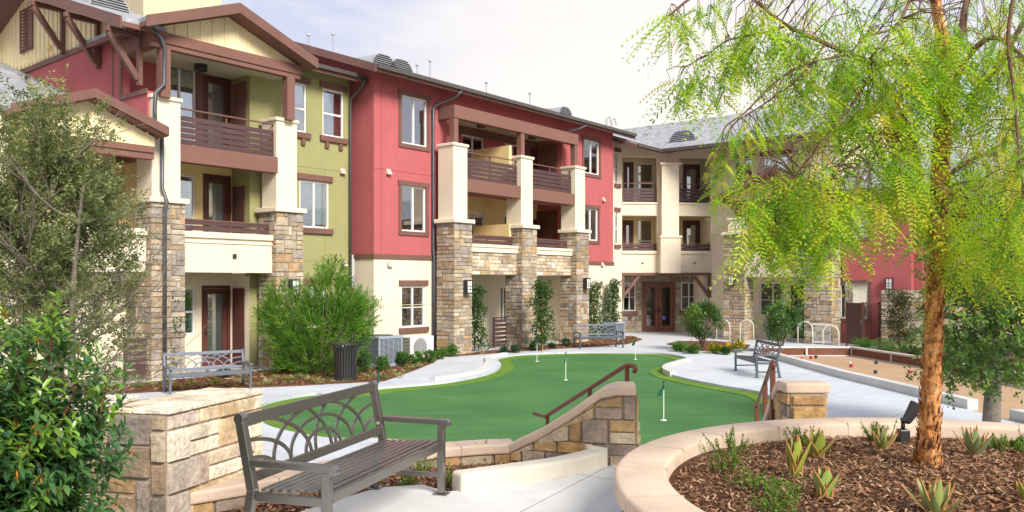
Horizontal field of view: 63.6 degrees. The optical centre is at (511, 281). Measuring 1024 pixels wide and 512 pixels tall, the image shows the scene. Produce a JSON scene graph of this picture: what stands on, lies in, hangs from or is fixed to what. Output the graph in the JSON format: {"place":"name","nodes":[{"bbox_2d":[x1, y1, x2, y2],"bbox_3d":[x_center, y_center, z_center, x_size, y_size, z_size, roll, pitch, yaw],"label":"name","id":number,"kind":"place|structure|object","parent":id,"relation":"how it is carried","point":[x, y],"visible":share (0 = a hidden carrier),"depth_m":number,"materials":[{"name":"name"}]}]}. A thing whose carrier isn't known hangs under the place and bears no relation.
{"place":"outdoors","nodes":[
{"label":"outdoors","id":0,"kind":"place"},
{"bbox_2d":[221,460,519,511],"bbox_3d":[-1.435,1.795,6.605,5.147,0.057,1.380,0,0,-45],"label":"mulch chips","id":1,"kind":"object","parent":0,"point":[269,507],"visible":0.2,"depth_m":7.28,"materials":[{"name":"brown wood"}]},
{"bbox_2d":[0,290,139,511],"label":"glossy shrub","id":2,"kind":"object","parent":1,"relation":"on","point":[48,448],"visible":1,"depth_m":4.41,"materials":[{"name":"green plant"}]},
{"bbox_2d":[58,388,264,511],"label":"stone wall","id":3,"kind":"structure","parent":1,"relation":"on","point":[185,445],"depth_m":6.26,"materials":[{"name":"beige stone"}]},
{"bbox_2d":[397,466,418,485],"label":"herb plant","id":4,"kind":"object","parent":1,"relation":"on","point":[408,481],"visible":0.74,"depth_m":7.18,"materials":[{"name":"green plant"}]},
{"bbox_2d":[301,465,621,511],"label":"terrace paving","id":5,"kind":"structure","parent":0,"point":[591,491],"depth_m":6.66,"materials":[{"name":"concrete"}]},
{"bbox_2d":[234,380,450,511],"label":"park bench","id":6,"kind":"object","parent":5,"relation":"on","point":[326,479],"visible":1,"depth_m":5.83,"materials":[{"name":"metal"}]},
{"bbox_2d":[452,444,606,491],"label":"concrete curb","id":7,"kind":"structure","parent":5,"relation":"on","point":[590,458],"depth_m":7.21,"materials":[{"name":"beige concrete"}]},
{"bbox_2d":[614,417,1023,511],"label":"round planter","id":8,"kind":"object","parent":5,"relation":"on","point":[643,473],"visible":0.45,"depth_m":6.80,"materials":[{"name":"concrete"}]},
{"bbox_2d":[668,434,1023,511],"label":"mulch chips","id":9,"kind":"object","parent":8,"relation":"in","point":[932,480],"visible":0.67,"depth_m":5.83,"materials":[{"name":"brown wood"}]},
{"bbox_2d":[701,426,748,457],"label":"herb plant","id":10,"kind":"object","parent":9,"relation":"on","point":[729,442],"visible":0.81,"depth_m":6.59,"materials":[{"name":"green plant"}]},
{"bbox_2d":[698,434,755,477],"bbox_3d":[1.560,1.258,6.029,0.368,0.288,0.322,0,0,-19],"label":"herb plant","id":11,"kind":"object","parent":9,"relation":"on","point":[725,464],"visible":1,"depth_m":5.98,"materials":[{"name":"green plant"}]},
{"bbox_2d":[723,460,783,492],"bbox_3d":[1.631,1.312,5.543,0.409,0.181,0.288,0,0,23],"label":"herb plant","id":12,"kind":"object","parent":9,"relation":"on","point":[759,477],"visible":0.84,"depth_m":5.52,"materials":[{"name":"green plant"}]},
{"bbox_2d":[747,484,801,511],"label":"herb plant","id":13,"kind":"object","parent":9,"relation":"on","point":[767,504],"visible":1,"depth_m":4.77,"materials":[{"name":"green plant"}]},
{"bbox_2d":[765,469,808,506],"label":"herb plant","id":14,"kind":"object","parent":9,"relation":"on","point":[789,494],"visible":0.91,"depth_m":5.13,"materials":[{"name":"green plant"}]},
{"bbox_2d":[785,433,812,476],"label":"aloe plant","id":15,"kind":"object","parent":9,"relation":"on","point":[795,458],"visible":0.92,"depth_m":5.90,"materials":[{"name":"green plant"}]},
{"bbox_2d":[782,424,820,447],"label":"herb plant","id":16,"kind":"object","parent":9,"relation":"on","point":[796,430],"visible":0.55,"depth_m":6.92,"materials":[{"name":"green plant"}]},
{"bbox_2d":[803,426,837,457],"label":"aloe plant","id":17,"kind":"object","parent":9,"relation":"on","point":[819,448],"visible":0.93,"depth_m":6.49,"materials":[{"name":"green plant"}]},
{"bbox_2d":[620,0,1023,467],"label":"pepper tree","id":18,"kind":"object","parent":9,"relation":"on","point":[943,55],"visible":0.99,"depth_m":5.56,"materials":[{"name":"green plant"}]},
{"bbox_2d":[813,465,840,501],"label":"aloe plant","id":19,"kind":"object","parent":9,"relation":"on","point":[825,482],"visible":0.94,"depth_m":5.27,"materials":[{"name":"green plant"}]},
{"bbox_2d":[860,419,897,441],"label":"herb plant","id":20,"kind":"object","parent":9,"relation":"on","point":[874,428],"visible":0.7,"depth_m":7.24,"materials":[{"name":"green plant"}]},
{"bbox_2d":[873,424,897,450],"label":"aloe plant","id":21,"kind":"object","parent":9,"relation":"on","point":[880,441],"visible":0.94,"depth_m":6.81,"materials":[{"name":"green plant"}]},
{"bbox_2d":[896,400,918,443],"bbox_3d":[3.479,1.239,7.220,0.208,0.402,0.103,0,0,0],"label":"spotlight","id":22,"kind":"object","parent":9,"relation":"on","point":[908,417],"visible":0.77,"depth_m":7.18,"materials":[{"name":"brown metal"}]},
{"bbox_2d":[900,474,967,511],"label":"aloe plant","id":23,"kind":"object","parent":9,"relation":"on","point":[937,499],"visible":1,"depth_m":4.88,"materials":[{"name":"green plant"}]},
{"bbox_2d":[953,425,992,456],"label":"aloe plant","id":24,"kind":"object","parent":9,"relation":"on","point":[975,443],"visible":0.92,"depth_m":6.55,"materials":[{"name":"green plant"}]},
{"bbox_2d":[986,433,1023,453],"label":"herb plant","id":25,"kind":"object","parent":9,"relation":"on","point":[1018,445],"visible":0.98,"depth_m":6.78,"materials":[{"name":"green plant"}]},
{"bbox_2d":[82,316,1023,462],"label":"courtyard paving","id":26,"kind":"structure","parent":0,"point":[848,398],"depth_m":21.29,"materials":[{"name":"concrete"}]},
{"bbox_2d":[0,64,215,395],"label":"olive tree","id":27,"kind":"object","parent":26,"relation":"on","point":[63,178],"visible":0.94,"depth_m":12.57,"materials":[{"name":"green plant"}]},
{"bbox_2d":[162,349,252,394],"bbox_3d":[-7.107,2.094,19.295,1.900,0.912,0.754,0,0,-35],"label":"park bench","id":28,"kind":"object","parent":26,"relation":"on","point":[243,371],"visible":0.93,"depth_m":19.37,"materials":[{"name":"silver metal"}]},
{"bbox_2d":[2,335,641,394],"bbox_3d":[-5.262,2.558,24.615,34.092,0.085,7.946,0,0,-41],"label":"planting bed","id":29,"kind":"object","parent":26,"relation":"on","point":[146,390],"visible":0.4,"depth_m":21.21,"materials":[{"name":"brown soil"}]},
{"bbox_2d":[251,253,384,375],"bbox_3d":[-5.364,1.008,22.703,3.229,3.646,2.968,0,0,-38],"label":"feathery bush","id":30,"kind":"object","parent":29,"relation":"on","point":[327,311],"visible":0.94,"depth_m":22.36,"materials":[{"name":"green plant"}]},
{"bbox_2d":[328,342,362,380],"bbox_3d":[-4.264,2.043,21.154,0.886,0.953,0.886,0,0,0],"label":"litter bin","id":31,"kind":"object","parent":29,"relation":"on","point":[345,363],"visible":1,"depth_m":20.93,"materials":[{"name":"grey metal"}]},
{"bbox_2d":[357,350,374,371],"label":"round shrub","id":32,"kind":"object","parent":29,"relation":"on","point":[366,363],"visible":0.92,"depth_m":22.87,"materials":[{"name":"green plant"}]},
{"bbox_2d":[358,334,402,366],"bbox_3d":[-3.950,2.045,24.733,0.970,0.930,0.970,0,0,39],"label":"air conditioner","id":33,"kind":"object","parent":29,"relation":"on","point":[384,345],"visible":0.61,"depth_m":24.37,"materials":[{"name":"grey metal"}]},
{"bbox_2d":[375,355,390,370],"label":"round shrub","id":34,"kind":"object","parent":29,"relation":"on","point":[381,365],"visible":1,"depth_m":23.34,"materials":[{"name":"green plant"}]},
{"bbox_2d":[395,351,409,365],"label":"round shrub","id":35,"kind":"object","parent":29,"relation":"on","point":[405,356],"visible":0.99,"depth_m":24.54,"materials":[{"name":"green plant"}]},
{"bbox_2d":[403,335,433,360],"bbox_3d":[-3.016,2.150,26.512,0.410,0.800,1.043,0,0,39],"label":"split air conditioner","id":36,"kind":"object","parent":29,"relation":"on","point":[412,344],"visible":0.54,"depth_m":26.25,"materials":[{"name":"white metal"}]},
{"bbox_2d":[471,283,490,350],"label":"columnar shrub","id":37,"kind":"object","parent":29,"relation":"on","point":[476,317],"visible":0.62,"depth_m":29.54,"materials":[{"name":"green plant"}]},
{"bbox_2d":[524,278,558,350],"bbox_3d":[1.085,1.192,30.127,1.316,2.718,1.062,0,0,0],"label":"columnar shrub","id":38,"kind":"object","parent":29,"relation":"on","point":[541,320],"visible":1,"depth_m":30.08,"materials":[{"name":"green plant"}]},
{"bbox_2d":[588,280,607,335],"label":"columnar shrub","id":39,"kind":"object","parent":29,"relation":"on","point":[594,293],"visible":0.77,"depth_m":36.06,"materials":[{"name":"green plant"}]},
{"bbox_2d":[600,321,624,339],"bbox_3d":[4.399,2.120,36.148,0.820,0.780,0.820,0,0,39],"label":"air conditioner","id":40,"kind":"object","parent":29,"relation":"on","point":[620,326],"visible":0.6,"depth_m":35.86,"materials":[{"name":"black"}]},
{"bbox_2d":[603,278,621,321],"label":"columnar shrub","id":41,"kind":"object","parent":29,"relation":"on","point":[613,313],"visible":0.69,"depth_m":37.27,"materials":[{"name":"green plant"}]},
{"bbox_2d":[191,438,514,511],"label":"planter wall","id":42,"kind":"structure","parent":26,"relation":"on","point":[228,494],"depth_m":6.98,"materials":[{"name":"stone"}]},
{"bbox_2d":[430,352,507,379],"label":"green curb","id":43,"kind":"structure","parent":26,"relation":"on","point":[485,365],"depth_m":22.98,"materials":[{"name":"concrete"}]},
{"bbox_2d":[0,0,1023,389],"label":"apartment building","id":44,"kind":"structure","parent":26,"relation":"on","point":[426,202],"depth_m":27.47,"materials":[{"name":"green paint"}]},
{"bbox_2d":[171,67,194,145],"bbox_3d":[-9.716,-4.897,23.874,0.390,2.634,1.017,0,0,39],"label":"window","id":45,"kind":"structure","parent":44,"relation":"in","point":[181,82],"depth_m":24.01,"materials":[{"name":"clear glass"}]},
{"bbox_2d":[180,174,194,230],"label":"window","id":46,"kind":"structure","parent":44,"relation":"in","point":[185,181],"depth_m":24.09,"materials":[{"name":"white glass"}]},
{"bbox_2d":[184,287,194,334],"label":"window","id":47,"kind":"structure","parent":44,"relation":"in","point":[188,309],"depth_m":24.09,"materials":[{"name":"glass"}]},
{"bbox_2d":[202,285,230,366],"bbox_3d":[-8.868,1.317,24.660,0.140,2.405,0.946,0,0,39],"label":"door","id":48,"kind":"structure","parent":44,"relation":"in","point":[216,303],"depth_m":24.73,"materials":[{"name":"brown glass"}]},
{"bbox_2d":[203,74,230,150],"bbox_3d":[-8.855,-4.858,24.676,0.140,2.577,0.947,0,0,39],"label":"door","id":49,"kind":"structure","parent":44,"relation":"in","point":[216,90],"depth_m":24.75,"materials":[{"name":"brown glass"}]},
{"bbox_2d":[203,173,230,232],"bbox_3d":[-8.848,-1.844,24.684,0.140,2.688,0.927,0,0,39],"label":"door","id":50,"kind":"structure","parent":44,"relation":"in","point":[216,188],"depth_m":24.75,"materials":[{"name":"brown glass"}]},
{"bbox_2d":[233,186,244,233],"bbox_3d":[-8.204,-1.650,24.764,0.580,2.400,0.034,0,0,39],"label":"closet door","id":51,"kind":"structure","parent":44,"relation":"in","point":[238,192],"depth_m":24.70,"materials":[{"name":"brown wood"}]},
{"bbox_2d":[233,288,244,364],"bbox_3d":[-8.204,1.365,24.764,0.580,2.330,0.034,0,0,39],"label":"closet door","id":52,"kind":"structure","parent":44,"relation":"in","point":[238,293],"depth_m":24.73,"materials":[{"name":"brown wood"}]},
{"bbox_2d":[295,76,310,145],"bbox_3d":[-6.853,-5.342,25.822,0.510,2.127,1.030,0,0,39],"label":"window","id":53,"kind":"structure","parent":44,"relation":"in","point":[300,89],"depth_m":25.97,"materials":[{"name":"clear glass"}]},
{"bbox_2d":[297,173,333,233],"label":"window","id":54,"kind":"structure","parent":44,"relation":"in","point":[313,194],"depth_m":26.39,"materials":[{"name":"white glass"}]},
{"bbox_2d":[320,81,347,150],"bbox_3d":[-5.812,-5.360,26.846,0.180,2.118,1.101,0,0,39],"label":"window","id":55,"kind":"structure","parent":44,"relation":"in","point":[332,100],"depth_m":26.88,"materials":[{"name":"glass"}]},
{"bbox_2d":[398,180,429,236],"bbox_3d":[-3.391,-2.499,28.343,0.140,1.850,1.476,0,0,39],"label":"window","id":56,"kind":"structure","parent":44,"relation":"in","point":[411,199],"depth_m":28.35,"materials":[{"name":"white glass"}]},
{"bbox_2d":[399,280,428,332],"bbox_3d":[-3.385,0.847,28.318,0.180,1.786,1.364,0,0,39],"label":"window","id":57,"kind":"structure","parent":44,"relation":"in","point":[412,316],"depth_m":28.33,"materials":[{"name":"glass"}]},
{"bbox_2d":[398,89,430,151],"bbox_3d":[-3.371,-5.510,28.367,0.140,1.938,1.539,0,0,39],"label":"window","id":58,"kind":"structure","parent":44,"relation":"in","point":[411,110],"depth_m":28.37,"materials":[{"name":"clear glass"}]},
{"bbox_2d":[462,134,482,175],"bbox_3d":[-1.585,-4.660,32.703,0.060,2.180,1.293,0,0,39],"label":"window","id":59,"kind":"structure","parent":44,"relation":"in","point":[475,143],"depth_m":32.68,"materials":[{"name":"white plastic"}]},
{"bbox_2d":[467,212,483,243],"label":"window","id":60,"kind":"structure","parent":44,"relation":"in","point":[478,217],"depth_m":32.94,"materials":[{"name":"white plastic"}]},
{"bbox_2d":[500,286,505,323],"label":"window","id":61,"kind":"structure","parent":44,"relation":"in","point":[502,288],"depth_m":34.17,"materials":[{"name":"glass"}]},
{"bbox_2d":[539,210,556,247],"bbox_3d":[1.549,-1.750,35.566,0.950,2.600,0.028,0,0,39],"label":"door","id":62,"kind":"structure","parent":44,"relation":"in","point":[547,219],"depth_m":35.53,"materials":[{"name":"brown wood"}]},
{"bbox_2d":[582,135,601,178],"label":"window","id":63,"kind":"structure","parent":44,"relation":"in","point":[589,149],"depth_m":36.93,"materials":[{"name":"white plastic"}]},
{"bbox_2d":[585,204,600,243],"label":"window","id":64,"kind":"structure","parent":44,"relation":"in","point":[590,214],"depth_m":37.09,"materials":[{"name":"glass"}]},
{"bbox_2d":[614,147,620,187],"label":"window","id":65,"kind":"structure","parent":44,"relation":"in","point":[616,150],"depth_m":39.54,"materials":[{"name":"glass"}]},
{"bbox_2d":[614,207,620,247],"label":"window","id":66,"kind":"structure","parent":44,"relation":"in","point":[615,208],"depth_m":39.55,"materials":[{"name":"glass"}]},
{"bbox_2d":[622,220,633,250],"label":"door","id":67,"kind":"structure","parent":44,"relation":"in","point":[627,225],"depth_m":41.44,"materials":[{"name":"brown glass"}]},
{"bbox_2d":[623,162,633,200],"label":"door","id":68,"kind":"structure","parent":44,"relation":"in","point":[628,167],"depth_m":41.45,"materials":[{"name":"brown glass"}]},
{"bbox_2d":[623,282,635,310],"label":"window","id":69,"kind":"structure","parent":44,"relation":"in","point":[629,302],"depth_m":41.83,"materials":[{"name":"white glass"}]},
{"bbox_2d":[637,220,652,250],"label":"window","id":70,"kind":"structure","parent":44,"relation":"in","point":[644,227],"depth_m":41.56,"materials":[{"name":"glass"}]},
{"bbox_2d":[637,164,652,197],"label":"window","id":71,"kind":"structure","parent":44,"relation":"in","point":[644,171],"depth_m":41.56,"materials":[{"name":"glass"}]},
{"bbox_2d":[642,282,674,331],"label":"entrance door","id":72,"kind":"structure","parent":44,"relation":"in","point":[658,298],"depth_m":42.01,"materials":[{"name":"brown wood"}]},
{"bbox_2d":[681,282,692,309],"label":"window","id":73,"kind":"structure","parent":44,"relation":"in","point":[686,287],"depth_m":42.14,"materials":[{"name":"glass"}]},
{"bbox_2d":[683,220,699,250],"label":"door","id":74,"kind":"structure","parent":44,"relation":"in","point":[691,228],"depth_m":41.81,"materials":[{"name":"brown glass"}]},
{"bbox_2d":[683,164,699,201],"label":"door","id":75,"kind":"structure","parent":44,"relation":"in","point":[691,172],"depth_m":41.81,"materials":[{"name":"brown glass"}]},
{"bbox_2d":[733,153,754,184],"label":"window","id":76,"kind":"structure","parent":44,"relation":"in","point":[750,174],"depth_m":39.38,"materials":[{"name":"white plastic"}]},
{"bbox_2d":[760,283,785,315],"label":"window","id":77,"kind":"structure","parent":44,"relation":"in","point":[763,300],"depth_m":37.65,"materials":[{"name":"glass"}]},
{"bbox_2d":[760,150,790,170],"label":"window","id":78,"kind":"structure","parent":44,"relation":"in","point":[785,158],"depth_m":38.36,"materials":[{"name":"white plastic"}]},
{"bbox_2d":[791,285,803,337],"bbox_3d":[12.780,1.340,36.662,0.741,2.380,0.140,0,0,39],"label":"door","id":79,"kind":"structure","parent":44,"relation":"in","point":[795,302],"depth_m":36.77,"materials":[{"name":"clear glass"}]},
{"bbox_2d":[840,280,871,322],"bbox_3d":[14.224,0.801,34.239,1.441,1.744,0.470,0,0,39],"label":"window","id":80,"kind":"structure","parent":44,"relation":"in","point":[862,296],"depth_m":34.15,"materials":[{"name":"beige glass"}]},
{"bbox_2d":[261,353,768,440],"bbox_3d":[0.330,2.724,21.020,11.083,0.223,18.113,0,0,0],"label":"green fringe","id":81,"kind":"object","parent":26,"relation":"on","point":[507,366],"visible":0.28,"depth_m":20.96,"materials":[{"name":"green plant"}]},
{"bbox_2d":[281,355,762,445],"bbox_3d":[0.331,2.729,21.018,10.190,0.202,17.234,0,0,0],"label":"putting green","id":82,"kind":"object","parent":26,"relation":"on","point":[512,401],"visible":0.56,"depth_m":17.80,"materials":[{"name":"green carpet"}]},
{"bbox_2d":[510,381,640,465],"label":"stair cheek wall","id":83,"kind":"structure","parent":26,"relation":"on","point":[606,416],"depth_m":7.93,"materials":[{"name":"stone"}]},
{"bbox_2d":[533,363,637,425],"bbox_3d":[0.777,1.709,9.322,0.060,1.722,1.965,0,0,-31],"label":"handrail","id":84,"kind":"object","parent":26,"relation":"on","point":[625,366],"visible":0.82,"depth_m":9.15,"materials":[{"name":"brown metal"}]},
{"bbox_2d":[573,323,624,348],"bbox_3d":[3.337,2.094,31.887,1.900,0.912,0.754,0,0,-19],"label":"park bench","id":85,"kind":"object","parent":26,"relation":"on","point":[579,334],"visible":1,"depth_m":31.95,"materials":[{"name":"blue paint"}]},
{"bbox_2d":[662,358,690,376],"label":"green curb","id":86,"kind":"structure","parent":26,"relation":"on","point":[666,370],"depth_m":24.48,"materials":[{"name":"concrete"}]},
{"bbox_2d":[682,342,701,353],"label":"bush","id":87,"kind":"object","parent":26,"relation":"on","point":[691,348],"visible":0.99,"depth_m":29.14,"materials":[{"name":"green plant"}]},
{"bbox_2d":[667,341,749,351],"bbox_3d":[7.891,2.558,32.450,3.189,0.085,5.090,0,0,0],"label":"planting bed","id":88,"kind":"object","parent":26,"relation":"on","point":[707,343],"visible":0.39,"depth_m":33.54,"materials":[{"name":"plant"}]},
{"bbox_2d":[676,299,726,349],"bbox_3d":[6.952,1.565,30.297,1.852,1.925,1.586,0,0,-42],"label":"round shrub","id":89,"kind":"object","parent":88,"relation":"on","point":[699,313],"visible":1,"depth_m":30.20,"materials":[{"name":"green plant"}]},
{"bbox_2d":[726,337,746,352],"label":"bush","id":90,"kind":"object","parent":26,"relation":"on","point":[738,344],"visible":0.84,"depth_m":29.68,"materials":[{"name":"yellow plant"}]},
{"bbox_2d":[733,339,781,377],"bbox_3d":[6.734,2.094,22.737,0.754,0.912,1.900,0,0,-2],"label":"park bench","id":91,"kind":"object","parent":26,"relation":"on","point":[754,358],"visible":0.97,"depth_m":22.50,"materials":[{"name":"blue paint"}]},
{"bbox_2d":[753,360,775,420],"bbox_3d":[2.890,1.689,9.502,0.055,1.762,2.127,0,0,11],"label":"handrail","id":92,"kind":"object","parent":26,"relation":"on","point":[770,374],"visible":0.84,"depth_m":9.10,"materials":[{"name":"brown metal"}]},
{"bbox_2d":[760,300,806,345],"bbox_3d":[9.796,1.569,29.755,1.685,1.917,1.684,0,0,28],"label":"round shrub","id":93,"kind":"object","parent":26,"relation":"on","point":[776,323],"visible":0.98,"depth_m":29.61,"materials":[{"name":"green plant"}]},
{"bbox_2d":[762,380,829,420],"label":"stair cheek wall","id":94,"kind":"structure","parent":26,"relation":"on","point":[797,399],"depth_m":8.02,"materials":[{"name":"stone"}]},
{"bbox_2d":[792,276,818,339],"bbox_3d":[12.315,1.105,34.214,1.466,2.891,1.176,0,0,0],"label":"columnar shrub","id":95,"kind":"object","parent":26,"relation":"on","point":[802,327],"visible":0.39,"depth_m":34.20,"materials":[{"name":"green plant"}]},
{"bbox_2d":[812,323,830,343],"bbox_3d":[12.829,2.095,33.912,0.770,0.830,0.770,0,0,39],"label":"air conditioner","id":96,"kind":"object","parent":26,"relation":"on","point":[819,336],"visible":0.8,"depth_m":33.63,"materials":[{"name":"white metal"}]},
{"bbox_2d":[846,302,880,345],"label":"metal gate","id":97,"kind":"structure","parent":26,"relation":"on","point":[855,320],"depth_m":32.31,"materials":[{"name":"brown metal"}]},
{"bbox_2d":[769,351,977,409],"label":"court curb","id":98,"kind":"structure","parent":26,"relation":"on","point":[968,403],"depth_m":20.16,"materials":[{"name":"concrete"}]},
{"bbox_2d":[762,346,1023,384],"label":"court board edging","id":99,"kind":"object","parent":26,"relation":"on","point":[902,358],"visible":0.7,"depth_m":28.41,"materials":[{"name":"concrete"}]},
{"bbox_2d":[879,287,916,345],"bbox_3d":[14.738,1.371,31.286,1.358,2.360,1.255,0,0,0],"label":"columnar shrub","id":100,"kind":"object","parent":26,"relation":"on","point":[902,304],"visible":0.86,"depth_m":31.22,"materials":[{"name":"green plant"}]},
{"bbox_2d":[860,144,1023,421],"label":"oak tree","id":101,"kind":"object","parent":26,"relation":"on","point":[994,343],"visible":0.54,"depth_m":12.90,"materials":[{"name":"green plant"}]},
{"bbox_2d":[871,348,1023,371],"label":"planting bed","id":102,"kind":"object","parent":26,"relation":"on","point":[954,358],"visible":0.07,"depth_m":28.10,"materials":[{"name":"brown soil"}]},
{"bbox_2d":[849,336,874,348],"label":"bush","id":103,"kind":"object","parent":102,"relation":"on","point":[864,342],"visible":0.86,"depth_m":30.90,"materials":[{"name":"green plant"}]},
{"bbox_2d":[869,336,902,352],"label":"bush","id":104,"kind":"object","parent":102,"relation":"on","point":[889,347],"visible":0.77,"depth_m":28.96,"materials":[{"name":"green plant"}]},
{"bbox_2d":[899,338,920,355],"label":"bush","id":105,"kind":"object","parent":102,"relation":"on","point":[908,350],"visible":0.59,"depth_m":27.01,"materials":[{"name":"green plant"}]},
{"bbox_2d":[880,290,1023,349],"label":"garden wall","id":106,"kind":"structure","parent":26,"relation":"on","point":[914,303],"depth_m":31.96,"materials":[{"name":"stone"}]},
{"bbox_2d":[1009,409,1023,423],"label":"court curb","id":107,"kind":"structure","parent":26,"relation":"on","point":[1016,415],"depth_m":15.11,"materials":[{"name":"concrete"}]},
{"bbox_2d":[87,0,1023,285],"label":"sky","id":108,"kind":"structure","parent":0,"point":[568,53],"materials":[{"name":"white"}]},
{"bbox_2d":[793,356,1023,419],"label":"court sand","id":109,"kind":"structure","parent":0,"point":[892,371],"depth_m":22.93,"materials":[{"name":"beige sand"}]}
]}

